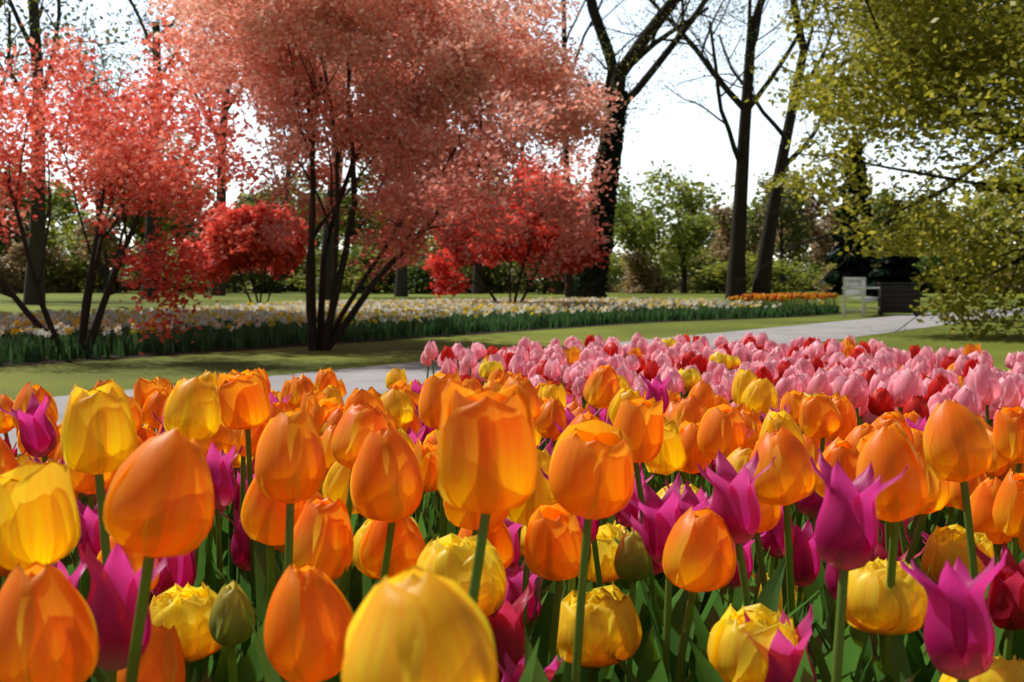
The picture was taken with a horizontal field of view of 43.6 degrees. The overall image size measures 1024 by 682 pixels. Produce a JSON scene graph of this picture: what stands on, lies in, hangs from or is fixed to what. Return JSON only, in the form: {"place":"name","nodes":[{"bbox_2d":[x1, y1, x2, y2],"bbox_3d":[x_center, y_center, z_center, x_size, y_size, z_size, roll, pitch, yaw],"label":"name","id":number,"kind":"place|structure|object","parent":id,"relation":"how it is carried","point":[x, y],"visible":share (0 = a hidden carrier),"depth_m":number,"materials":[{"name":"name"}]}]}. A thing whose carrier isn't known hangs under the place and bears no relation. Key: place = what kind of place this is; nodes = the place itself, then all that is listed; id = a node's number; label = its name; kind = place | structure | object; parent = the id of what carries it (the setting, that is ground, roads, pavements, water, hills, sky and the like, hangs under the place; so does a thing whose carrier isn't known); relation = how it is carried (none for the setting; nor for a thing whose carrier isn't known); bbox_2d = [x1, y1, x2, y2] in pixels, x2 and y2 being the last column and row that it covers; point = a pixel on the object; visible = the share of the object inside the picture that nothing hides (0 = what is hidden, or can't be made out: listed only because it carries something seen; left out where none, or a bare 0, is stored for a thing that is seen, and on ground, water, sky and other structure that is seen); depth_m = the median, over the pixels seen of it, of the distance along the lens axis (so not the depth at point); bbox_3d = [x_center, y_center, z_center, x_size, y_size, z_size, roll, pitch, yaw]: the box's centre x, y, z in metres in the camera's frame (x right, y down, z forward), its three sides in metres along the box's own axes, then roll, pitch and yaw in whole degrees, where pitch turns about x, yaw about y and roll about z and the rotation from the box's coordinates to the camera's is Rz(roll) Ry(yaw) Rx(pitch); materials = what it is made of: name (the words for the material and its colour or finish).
{"place":"outdoors","nodes":[
{"label":"outdoors","id":0,"kind":"place"},
{"bbox_2d":[0,282,1023,457],"bbox_3d":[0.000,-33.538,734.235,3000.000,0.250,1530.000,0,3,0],"label":"lawn","id":1,"kind":"structure","parent":0,"point":[57,379],"depth_m":18.08,"materials":[{"name":"green plant"}]},
{"bbox_2d":[0,239,27,293],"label":"shrub","id":2,"kind":"object","parent":1,"relation":"on","point":[12,268],"visible":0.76,"depth_m":88.55,"materials":[{"name":"green plant"}]},
{"bbox_2d":[0,170,30,261],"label":"tree","id":3,"kind":"object","parent":1,"relation":"on","point":[6,207],"visible":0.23,"depth_m":94.34,"materials":[{"name":"green plant"}]},
{"bbox_2d":[0,227,74,286],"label":"shrub","id":4,"kind":"object","parent":1,"relation":"on","point":[50,272],"visible":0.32,"depth_m":93.28,"materials":[{"name":"green plant"}]},
{"bbox_2d":[0,0,97,105],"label":"tree","id":5,"kind":"object","parent":1,"relation":"on","point":[15,41],"visible":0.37,"depth_m":59.45,"materials":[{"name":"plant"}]},
{"bbox_2d":[0,160,106,286],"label":"tree","id":6,"kind":"object","parent":1,"relation":"on","point":[59,200],"visible":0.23,"depth_m":103.13,"materials":[{"name":"green plant"}]},
{"bbox_2d":[26,186,87,254],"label":"tree","id":7,"kind":"object","parent":1,"relation":"on","point":[66,204],"visible":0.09,"depth_m":140.24,"materials":[{"name":"green plant"}]},
{"bbox_2d":[45,244,85,292],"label":"shrub","id":8,"kind":"object","parent":1,"relation":"on","point":[53,288],"visible":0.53,"depth_m":94.11,"materials":[{"name":"green plant"}]},
{"bbox_2d":[46,241,110,289],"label":"shrub","id":9,"kind":"object","parent":1,"relation":"on","point":[80,268],"visible":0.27,"depth_m":96.09,"materials":[{"name":"green plant"}]},
{"bbox_2d":[0,0,174,304],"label":"tree","id":10,"kind":"object","parent":1,"relation":"on","point":[37,230],"visible":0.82,"depth_m":45.53,"materials":[{"name":"brown plant"}]},
{"bbox_2d":[68,201,142,292],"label":"tree","id":11,"kind":"object","parent":1,"relation":"on","point":[111,242],"visible":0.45,"depth_m":90.04,"materials":[{"name":"green plant"}]},
{"bbox_2d":[49,221,190,292],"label":"shrub","id":12,"kind":"object","parent":1,"relation":"on","point":[71,244],"visible":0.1,"depth_m":95.69,"materials":[{"name":"green plant"}]},
{"bbox_2d":[20,0,228,299],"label":"tree","id":13,"kind":"object","parent":1,"relation":"on","point":[148,224],"visible":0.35,"depth_m":59.64,"materials":[{"name":"brown plant"}]},
{"bbox_2d":[113,274,140,290],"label":"shrub","id":14,"kind":"object","parent":1,"relation":"on","point":[121,282],"visible":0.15,"depth_m":111.19,"materials":[{"name":"green plant"}]},
{"bbox_2d":[42,2,213,292],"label":"tree","id":15,"kind":"object","parent":1,"relation":"on","point":[101,273],"visible":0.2,"depth_m":93.38,"materials":[{"name":"brown plant"}]},
{"bbox_2d":[82,130,200,257],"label":"tree","id":16,"kind":"object","parent":1,"relation":"on","point":[164,156],"visible":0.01,"depth_m":120.63,"materials":[{"name":"green plant"}]},
{"bbox_2d":[0,8,289,357],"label":"maple wood","id":17,"kind":"object","parent":1,"relation":"on","point":[131,165],"visible":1,"depth_m":13.64,"materials":[{"name":"red plant"}]},
{"bbox_2d":[119,258,187,291],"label":"shrub","id":18,"kind":"object","parent":1,"relation":"on","point":[141,277],"visible":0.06,"depth_m":100.36,"materials":[{"name":"green plant"}]},
{"bbox_2d":[119,165,200,266],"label":"tree","id":19,"kind":"object","parent":1,"relation":"on","point":[137,232],"visible":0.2,"depth_m":92.02,"materials":[{"name":"green plant"}]},
{"bbox_2d":[76,0,251,295],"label":"tree","id":20,"kind":"object","parent":1,"relation":"on","point":[222,288],"visible":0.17,"depth_m":73.27,"materials":[{"name":"brown plant"}]},
{"bbox_2d":[142,246,209,291],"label":"shrub","id":21,"kind":"object","parent":1,"relation":"on","point":[189,288],"visible":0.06,"depth_m":103.13,"materials":[{"name":"green plant"}]},
{"bbox_2d":[161,181,216,285],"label":"tree","id":22,"kind":"object","parent":1,"relation":"on","point":[188,232],"visible":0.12,"depth_m":125.74,"materials":[{"name":"green plant"}]},
{"bbox_2d":[176,232,206,292],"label":"tree","id":23,"kind":"object","parent":1,"relation":"on","point":[197,235],"visible":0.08,"depth_m":95.36,"materials":[{"name":"green plant"}]},
{"bbox_2d":[170,272,252,291],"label":"shrub","id":24,"kind":"object","parent":1,"relation":"on","point":[187,280],"visible":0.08,"depth_m":99.18,"materials":[{"name":"green plant"}]},
{"bbox_2d":[202,188,257,292],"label":"tree","id":25,"kind":"object","parent":1,"relation":"on","point":[244,198],"visible":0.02,"depth_m":93.27,"materials":[{"name":"green plant"}]},
{"bbox_2d":[173,199,316,305],"bbox_3d":[-7.397,-2.346,35.485,3.276,3.213,3.671,2,3,38],"label":"red maple wood","id":26,"kind":"object","parent":1,"relation":"on","point":[249,251],"visible":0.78,"depth_m":34.74,"materials":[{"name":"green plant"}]},
{"bbox_2d":[206,267,288,292],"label":"shrub","id":27,"kind":"object","parent":1,"relation":"on","point":[266,287],"visible":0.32,"depth_m":89.52,"materials":[{"name":"green plant"}]},
{"bbox_2d":[246,260,305,291],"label":"shrub","id":28,"kind":"object","parent":1,"relation":"on","point":[291,276],"visible":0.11,"depth_m":100.75,"materials":[{"name":"green plant"}]},
{"bbox_2d":[236,90,324,291],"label":"tree","id":29,"kind":"object","parent":1,"relation":"on","point":[288,173],"visible":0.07,"depth_m":99.47,"materials":[{"name":"brown plant"}]},
{"bbox_2d":[233,182,355,292],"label":"tree","id":30,"kind":"object","parent":1,"relation":"on","point":[319,238],"visible":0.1,"depth_m":91.67,"materials":[{"name":"green plant"}]},
{"bbox_2d":[267,162,325,236],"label":"tree","id":31,"kind":"object","parent":1,"relation":"on","point":[303,189],"visible":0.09,"depth_m":127.07,"materials":[{"name":"green plant"}]},
{"bbox_2d":[287,248,320,291],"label":"shrub","id":32,"kind":"object","parent":1,"relation":"on","point":[305,273],"visible":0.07,"depth_m":102.70,"materials":[{"name":"green plant"}]},
{"bbox_2d":[283,258,351,291],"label":"shrub","id":33,"kind":"object","parent":1,"relation":"on","point":[304,280],"visible":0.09,"depth_m":96.63,"materials":[{"name":"green plant"}]},
{"bbox_2d":[287,253,353,291],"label":"shrub","id":34,"kind":"object","parent":1,"relation":"on","point":[302,289],"visible":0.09,"depth_m":100.74,"materials":[{"name":"green plant"}]},
{"bbox_2d":[318,63,345,300],"bbox_3d":[-5.449,-11.354,50.471,7.900,20.034,11.086,1,3,28],"label":"tree","id":35,"kind":"object","parent":1,"relation":"on","point":[330,254],"visible":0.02,"depth_m":51.49,"materials":[{"name":"brown plant"}]},
{"bbox_2d":[315,228,383,288],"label":"shrub","id":36,"kind":"object","parent":1,"relation":"on","point":[317,255],"visible":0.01,"depth_m":101.56,"materials":[{"name":"green plant"}]},
{"bbox_2d":[319,157,391,289],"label":"tree","id":37,"kind":"object","parent":1,"relation":"on","point":[347,201],"visible":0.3,"depth_m":95.98,"materials":[{"name":"green plant"}]},
{"bbox_2d":[316,240,394,292],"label":"shrub","id":38,"kind":"object","parent":1,"relation":"on","point":[356,277],"visible":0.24,"depth_m":88.22,"materials":[{"name":"green plant"}]},
{"bbox_2d":[342,241,412,293],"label":"shrub","id":39,"kind":"object","parent":1,"relation":"on","point":[386,286],"visible":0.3,"depth_m":88.67,"materials":[{"name":"green plant"}]},
{"bbox_2d":[147,0,632,350],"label":"big maple wood","id":40,"kind":"object","parent":1,"relation":"on","point":[280,48],"visible":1,"depth_m":14.61,"materials":[{"name":"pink plant"}]},
{"bbox_2d":[363,187,435,291],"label":"tree","id":41,"kind":"object","parent":1,"relation":"on","point":[387,221],"visible":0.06,"depth_m":102.83,"materials":[{"name":"green plant"}]},
{"bbox_2d":[344,236,459,292],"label":"shrub","id":42,"kind":"object","parent":1,"relation":"on","point":[430,249],"visible":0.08,"depth_m":88.21,"materials":[{"name":"green plant"}]},
{"bbox_2d":[387,258,453,293],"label":"shrub","id":43,"kind":"object","parent":1,"relation":"on","point":[416,272],"visible":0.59,"depth_m":85.38,"materials":[{"name":"green plant"}]},
{"bbox_2d":[0,312,842,366],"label":"soil","id":44,"kind":"structure","parent":1,"relation":"on","point":[112,356],"depth_m":16.78,"materials":[{"name":"brown soil"}]},
{"bbox_2d":[0,292,840,364],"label":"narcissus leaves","id":45,"kind":"object","parent":44,"relation":"on","point":[236,325],"visible":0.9,"depth_m":20.55,"materials":[{"name":"green plant"}]},
{"bbox_2d":[356,1,501,296],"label":"tree","id":46,"kind":"object","parent":1,"relation":"on","point":[401,284],"depth_m":69.79,"materials":[{"name":"brown plant"}]},
{"bbox_2d":[432,265,511,292],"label":"shrub","id":47,"kind":"object","parent":1,"relation":"on","point":[489,284],"visible":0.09,"depth_m":95.28,"materials":[{"name":"green plant"}]},
{"bbox_2d":[454,258,534,292],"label":"shrub","id":48,"kind":"object","parent":1,"relation":"on","point":[486,272],"visible":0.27,"depth_m":90.76,"materials":[{"name":"green plant"}]},
{"bbox_2d":[0,332,1023,681],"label":"tulip","id":49,"kind":"object","parent":1,"relation":"on","point":[462,442],"depth_m":1.27,"materials":[{"name":"orange plant"}]},
{"bbox_2d":[450,4,575,293],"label":"tree","id":50,"kind":"object","parent":1,"relation":"on","point":[476,289],"visible":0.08,"depth_m":84.89,"materials":[{"name":"brown plant"}]},
{"bbox_2d":[420,149,608,303],"bbox_3d":[0.088,-2.485,29.959,4.056,4.022,4.146,-2,3,-38],"label":"red maple wood","id":51,"kind":"object","parent":1,"relation":"on","point":[436,264],"visible":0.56,"depth_m":29.84,"materials":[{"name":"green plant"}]},
{"bbox_2d":[486,263,564,291],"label":"shrub","id":52,"kind":"object","parent":1,"relation":"on","point":[507,290],"visible":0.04,"depth_m":97.51,"materials":[{"name":"green plant"}]},
{"bbox_2d":[500,242,575,293],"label":"shrub","id":53,"kind":"object","parent":1,"relation":"on","point":[559,287],"visible":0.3,"depth_m":85.00,"materials":[{"name":"green plant"}]},
{"bbox_2d":[504,94,596,289],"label":"tree","id":54,"kind":"object","parent":1,"relation":"on","point":[523,148],"visible":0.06,"depth_m":107.88,"materials":[{"name":"brown plant"}]},
{"bbox_2d":[471,0,650,297],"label":"slim tree","id":55,"kind":"object","parent":1,"relation":"on","point":[569,288],"visible":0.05,"depth_m":51.61,"materials":[{"name":"brown plant"}]},
{"bbox_2d":[498,261,627,292],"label":"shrub","id":56,"kind":"object","parent":1,"relation":"on","point":[541,290],"visible":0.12,"depth_m":96.62,"materials":[{"name":"green plant"}]},
{"bbox_2d":[561,177,628,288],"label":"tree","id":57,"kind":"object","parent":1,"relation":"on","point":[588,197],"depth_m":100.50,"materials":[{"name":"green plant"}]},
{"bbox_2d":[574,274,621,291],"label":"shrub","id":58,"kind":"object","parent":1,"relation":"on","point":[608,287],"visible":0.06,"depth_m":100.36,"materials":[{"name":"green plant"}]},
{"bbox_2d":[442,0,784,298],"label":"tree","id":59,"kind":"object","parent":1,"relation":"on","point":[591,282],"visible":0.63,"depth_m":40.55,"materials":[{"name":"black plant"}]},
{"bbox_2d":[607,246,627,290],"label":"shrub","id":60,"kind":"object","parent":1,"relation":"on","point":[614,254],"visible":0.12,"depth_m":112.70,"materials":[{"name":"green plant"}]},
{"bbox_2d":[610,173,646,277],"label":"tree","id":61,"kind":"object","parent":1,"relation":"on","point":[622,186],"visible":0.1,"depth_m":127.25,"materials":[{"name":"green plant"}]},
{"bbox_2d":[612,191,670,272],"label":"tree","id":62,"kind":"object","parent":1,"relation":"on","point":[646,236],"visible":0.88,"depth_m":90.17,"materials":[{"name":"green plant"}]},
{"bbox_2d":[608,251,678,291],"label":"shrub","id":63,"kind":"object","parent":1,"relation":"on","point":[612,266],"visible":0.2,"depth_m":106.21,"materials":[{"name":"green plant"}]},
{"bbox_2d":[617,198,671,264],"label":"tree","id":64,"kind":"object","parent":1,"relation":"on","point":[644,212],"visible":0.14,"depth_m":137.69,"materials":[{"name":"green plant"}]},
{"bbox_2d":[613,249,682,293],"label":"shrub","id":65,"kind":"object","parent":1,"relation":"on","point":[640,281],"visible":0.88,"depth_m":88.90,"materials":[{"name":"green plant"}]},
{"bbox_2d":[616,265,701,291],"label":"shrub","id":66,"kind":"object","parent":1,"relation":"on","point":[674,280],"visible":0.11,"depth_m":102.95,"materials":[{"name":"green plant"}]},
{"bbox_2d":[640,244,680,272],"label":"shrub","id":67,"kind":"object","parent":1,"relation":"on","point":[657,256],"visible":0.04,"depth_m":132.79,"materials":[{"name":"green plant"}]},
{"bbox_2d":[639,186,723,292],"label":"tree","id":68,"kind":"object","parent":1,"relation":"on","point":[684,232],"visible":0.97,"depth_m":91.52,"materials":[{"name":"green plant"}]},
{"bbox_2d":[516,0,854,300],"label":"tree","id":69,"kind":"object","parent":1,"relation":"on","point":[737,253],"visible":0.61,"depth_m":55.44,"materials":[{"name":"brown plant"}]},
{"bbox_2d":[652,232,719,292],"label":"shrub","id":70,"kind":"object","parent":1,"relation":"on","point":[695,259],"visible":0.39,"depth_m":94.95,"materials":[{"name":"green plant"}]},
{"bbox_2d":[635,159,762,261],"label":"tree","id":71,"kind":"object","parent":1,"relation":"on","point":[689,201],"visible":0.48,"depth_m":143.60,"materials":[{"name":"green plant"}]},
{"bbox_2d":[678,257,748,292],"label":"shrub","id":72,"kind":"object","parent":1,"relation":"on","point":[708,286],"visible":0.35,"depth_m":91.51,"materials":[{"name":"green plant"}]},
{"bbox_2d":[691,207,750,287],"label":"tree","id":73,"kind":"object","parent":1,"relation":"on","point":[709,239],"visible":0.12,"depth_m":123.00,"materials":[{"name":"green plant"}]},
{"bbox_2d":[702,202,774,287],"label":"tree","id":74,"kind":"object","parent":1,"relation":"on","point":[722,247],"visible":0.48,"depth_m":100.16,"materials":[{"name":"green plant"}]},
{"bbox_2d":[691,252,809,293],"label":"shrub","id":75,"kind":"object","parent":1,"relation":"on","point":[720,271],"visible":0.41,"depth_m":86.31,"materials":[{"name":"green plant"}]},
{"bbox_2d":[640,0,871,300],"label":"tree","id":76,"kind":"object","parent":1,"relation":"on","point":[762,280],"visible":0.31,"depth_m":55.60,"materials":[{"name":"brown plant"}]},
{"bbox_2d":[729,195,783,254],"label":"tree","id":77,"kind":"object","parent":1,"relation":"on","point":[752,216],"visible":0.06,"depth_m":143.68,"materials":[{"name":"green plant"}]},
{"bbox_2d":[727,169,817,291],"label":"tree","id":78,"kind":"object","parent":1,"relation":"on","point":[796,232],"visible":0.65,"depth_m":90.75,"materials":[{"name":"green plant"}]},
{"bbox_2d":[726,251,829,292],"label":"shrub","id":79,"kind":"object","parent":1,"relation":"on","point":[805,278],"visible":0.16,"depth_m":96.20,"materials":[{"name":"green plant"}]},
{"bbox_2d":[746,169,840,269],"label":"tree","id":80,"kind":"object","parent":1,"relation":"on","point":[818,208],"visible":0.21,"depth_m":114.78,"materials":[{"name":"green plant"}]},
{"bbox_2d":[771,258,824,291],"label":"shrub","id":81,"kind":"object","parent":1,"relation":"on","point":[816,267],"visible":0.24,"depth_m":104.44,"materials":[{"name":"green plant"}]},
{"bbox_2d":[777,252,827,290],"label":"shrub","id":82,"kind":"object","parent":1,"relation":"on","point":[807,265],"visible":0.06,"depth_m":110.90,"materials":[{"name":"green plant"}]},
{"bbox_2d":[800,205,839,289],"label":"tree","id":83,"kind":"object","parent":1,"relation":"on","point":[825,244],"visible":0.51,"depth_m":103.60,"materials":[{"name":"green plant"}]},
{"bbox_2d":[813,258,834,291],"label":"shrub","id":84,"kind":"object","parent":1,"relation":"on","point":[825,289],"visible":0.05,"depth_m":100.32,"materials":[{"name":"green plant"}]},
{"bbox_2d":[821,137,878,295],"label":"conifer","id":85,"kind":"object","parent":1,"relation":"on","point":[856,263],"visible":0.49,"depth_m":77.06,"materials":[{"name":"green plant"}]},
{"bbox_2d":[842,277,879,316],"bbox_3d":[8.656,-1.094,31.494,0.560,0.950,2.170,1,3,28],"label":"garden bench","id":86,"kind":"object","parent":1,"relation":"on","point":[860,289],"visible":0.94,"depth_m":31.02,"materials":[{"name":"white paint"}]},
{"bbox_2d":[716,0,1023,337],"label":"tree","id":87,"kind":"object","parent":1,"relation":"on","point":[919,51],"visible":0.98,"depth_m":19.83,"materials":[{"name":"green plant"}]},
{"bbox_2d":[866,199,928,296],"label":"conifer","id":88,"kind":"object","parent":1,"relation":"on","point":[894,268],"visible":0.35,"depth_m":69.19,"materials":[{"name":"green plant"}]},
{"bbox_2d":[877,283,919,315],"bbox_3d":[9.697,-1.055,32.096,0.990,0.814,0.990,1,3,13],"label":"planter","id":89,"kind":"object","parent":1,"relation":"on","point":[896,299],"visible":0.88,"depth_m":31.67,"materials":[{"name":"brown wood"}]},
{"bbox_2d":[871,263,944,286],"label":"shrub","id":90,"kind":"object","parent":1,"relation":"on","point":[878,265],"visible":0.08,"depth_m":89.84,"materials":[{"name":"green plant"}]},
{"bbox_2d":[868,182,954,250],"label":"tree","id":91,"kind":"object","parent":1,"relation":"on","point":[883,205],"visible":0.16,"depth_m":96.15,"materials":[{"name":"green plant"}]},
{"bbox_2d":[912,246,968,292],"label":"shrub","id":92,"kind":"object","parent":1,"relation":"on","point":[925,262],"visible":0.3,"depth_m":89.81,"materials":[{"name":"green plant"}]},
{"bbox_2d":[917,254,990,292],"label":"shrub","id":93,"kind":"object","parent":1,"relation":"on","point":[948,278],"visible":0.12,"depth_m":90.22,"materials":[{"name":"green plant"}]},
{"bbox_2d":[934,203,987,287],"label":"tree","id":94,"kind":"object","parent":1,"relation":"on","point":[972,221],"visible":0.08,"depth_m":101.95,"materials":[{"name":"green plant"}]},
{"bbox_2d":[920,181,1023,242],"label":"tree","id":95,"kind":"object","parent":1,"relation":"on","point":[984,204],"visible":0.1,"depth_m":119.29,"materials":[{"name":"green plant"}]},
{"bbox_2d":[957,230,1023,292],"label":"shrub","id":96,"kind":"object","parent":1,"relation":"on","point":[996,241],"visible":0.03,"depth_m":91.12,"materials":[{"name":"green plant"}]},
{"bbox_2d":[970,147,1023,257],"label":"tree","id":97,"kind":"object","parent":1,"relation":"on","point":[973,193],"visible":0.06,"depth_m":132.94,"materials":[{"name":"green plant"}]},
{"bbox_2d":[974,265,1023,293],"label":"shrub","id":98,"kind":"object","parent":1,"relation":"on","point":[1012,284],"visible":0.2,"depth_m":86.85,"materials":[{"name":"green plant"}]},
{"bbox_2d":[979,233,1023,284],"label":"shrub","id":99,"kind":"object","parent":1,"relation":"on","point":[1020,246],"visible":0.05,"depth_m":110.12,"materials":[{"name":"green plant"}]},
{"bbox_2d":[980,167,1023,247],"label":"tree","id":100,"kind":"object","parent":1,"relation":"on","point":[999,216],"visible":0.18,"depth_m":96.80,"materials":[{"name":"green plant"}]},
{"bbox_2d":[0,308,1023,453],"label":"park path","id":101,"kind":"structure","parent":0,"point":[366,378],"depth_m":18.93,"materials":[{"name":"grey concrete"}]},
{"bbox_2d":[0,0,1023,279],"label":"sky","id":102,"kind":"structure","parent":0,"point":[681,144],"materials":[{"name":"white"}]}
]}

